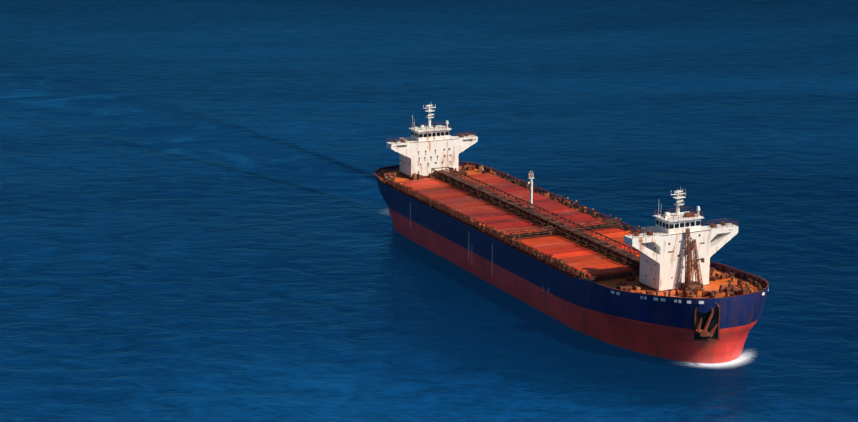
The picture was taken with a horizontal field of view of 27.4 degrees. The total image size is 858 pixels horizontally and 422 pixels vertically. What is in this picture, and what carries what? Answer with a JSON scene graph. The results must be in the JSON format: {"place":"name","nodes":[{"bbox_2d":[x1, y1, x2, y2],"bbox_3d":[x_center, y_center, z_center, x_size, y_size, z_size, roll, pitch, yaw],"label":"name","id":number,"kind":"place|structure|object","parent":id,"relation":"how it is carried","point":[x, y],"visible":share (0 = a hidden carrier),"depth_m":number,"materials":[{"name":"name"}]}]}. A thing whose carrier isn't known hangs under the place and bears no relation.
{"place":"outdoors","nodes":[
{"label":"outdoors","id":0,"kind":"place"},
{"bbox_2d":[0,0,857,421],"bbox_3d":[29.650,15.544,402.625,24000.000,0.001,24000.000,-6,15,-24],"label":"sea","id":1,"kind":"structure","parent":0,"point":[196,224],"depth_m":490.62,"materials":[{"name":"liquid"}]},
{"bbox_2d":[374,161,768,363],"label":"hull","id":2,"kind":"object","parent":1,"relation":"on","point":[633,321],"visible":0.52,"depth_m":360.43,"materials":[{"name":"paint"}]},
{"bbox_2d":[386,104,477,178],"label":"superstructure","id":3,"kind":"object","parent":2,"relation":"on","point":[423,150],"visible":0.92,"depth_m":458.00,"materials":[{"name":"white paint"}]},
{"bbox_2d":[382,166,640,279],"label":"deck railings","id":4,"kind":"object","parent":2,"relation":"on","point":[540,256],"visible":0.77,"depth_m":413.54,"materials":[{"name":"metal"}]},
{"bbox_2d":[397,173,639,276],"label":"cargo hatch covers","id":5,"kind":"object","parent":2,"relation":"on","point":[581,258],"visible":0.44,"depth_m":410.57,"materials":[{"name":"metal"}]},
{"bbox_2d":[528,170,534,208],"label":"mast","id":6,"kind":"object","parent":5,"relation":"on","point":[531,190],"visible":0.9,"depth_m":417.98,"materials":[{"name":"white metal"}]},
{"bbox_2d":[431,167,639,271],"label":"deck walkway","id":7,"kind":"structure","parent":5,"relation":"on","point":[555,226],"depth_m":400.94,"materials":[{"name":"metal"}]},
{"bbox_2d":[381,162,766,297],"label":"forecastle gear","id":8,"kind":"object","parent":2,"relation":"on","point":[732,289],"visible":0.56,"depth_m":355.51,"materials":[{"name":"metal"}]},
{"bbox_2d":[410,202,764,303],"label":"hull markings","id":9,"kind":"object","parent":2,"relation":"attached to","point":[663,299],"visible":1,"depth_m":341.47,"materials":[{"name":"paint"}]},
{"bbox_2d":[624,189,737,291],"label":"superstructure","id":10,"kind":"object","parent":2,"relation":"on","point":[660,247],"visible":0.98,"depth_m":352.50,"materials":[{"name":"white paint"}]},
{"bbox_2d":[681,228,703,290],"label":"foremast","id":11,"kind":"object","parent":2,"relation":"on","point":[697,283],"visible":0.98,"depth_m":351.25,"materials":[{"name":"metal"}]},
{"bbox_2d":[693,303,719,340],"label":"bow anchor","id":12,"kind":"object","parent":2,"relation":"on","point":[707,326],"visible":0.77,"depth_m":336.97,"materials":[{"name":"metal"}]}
]}

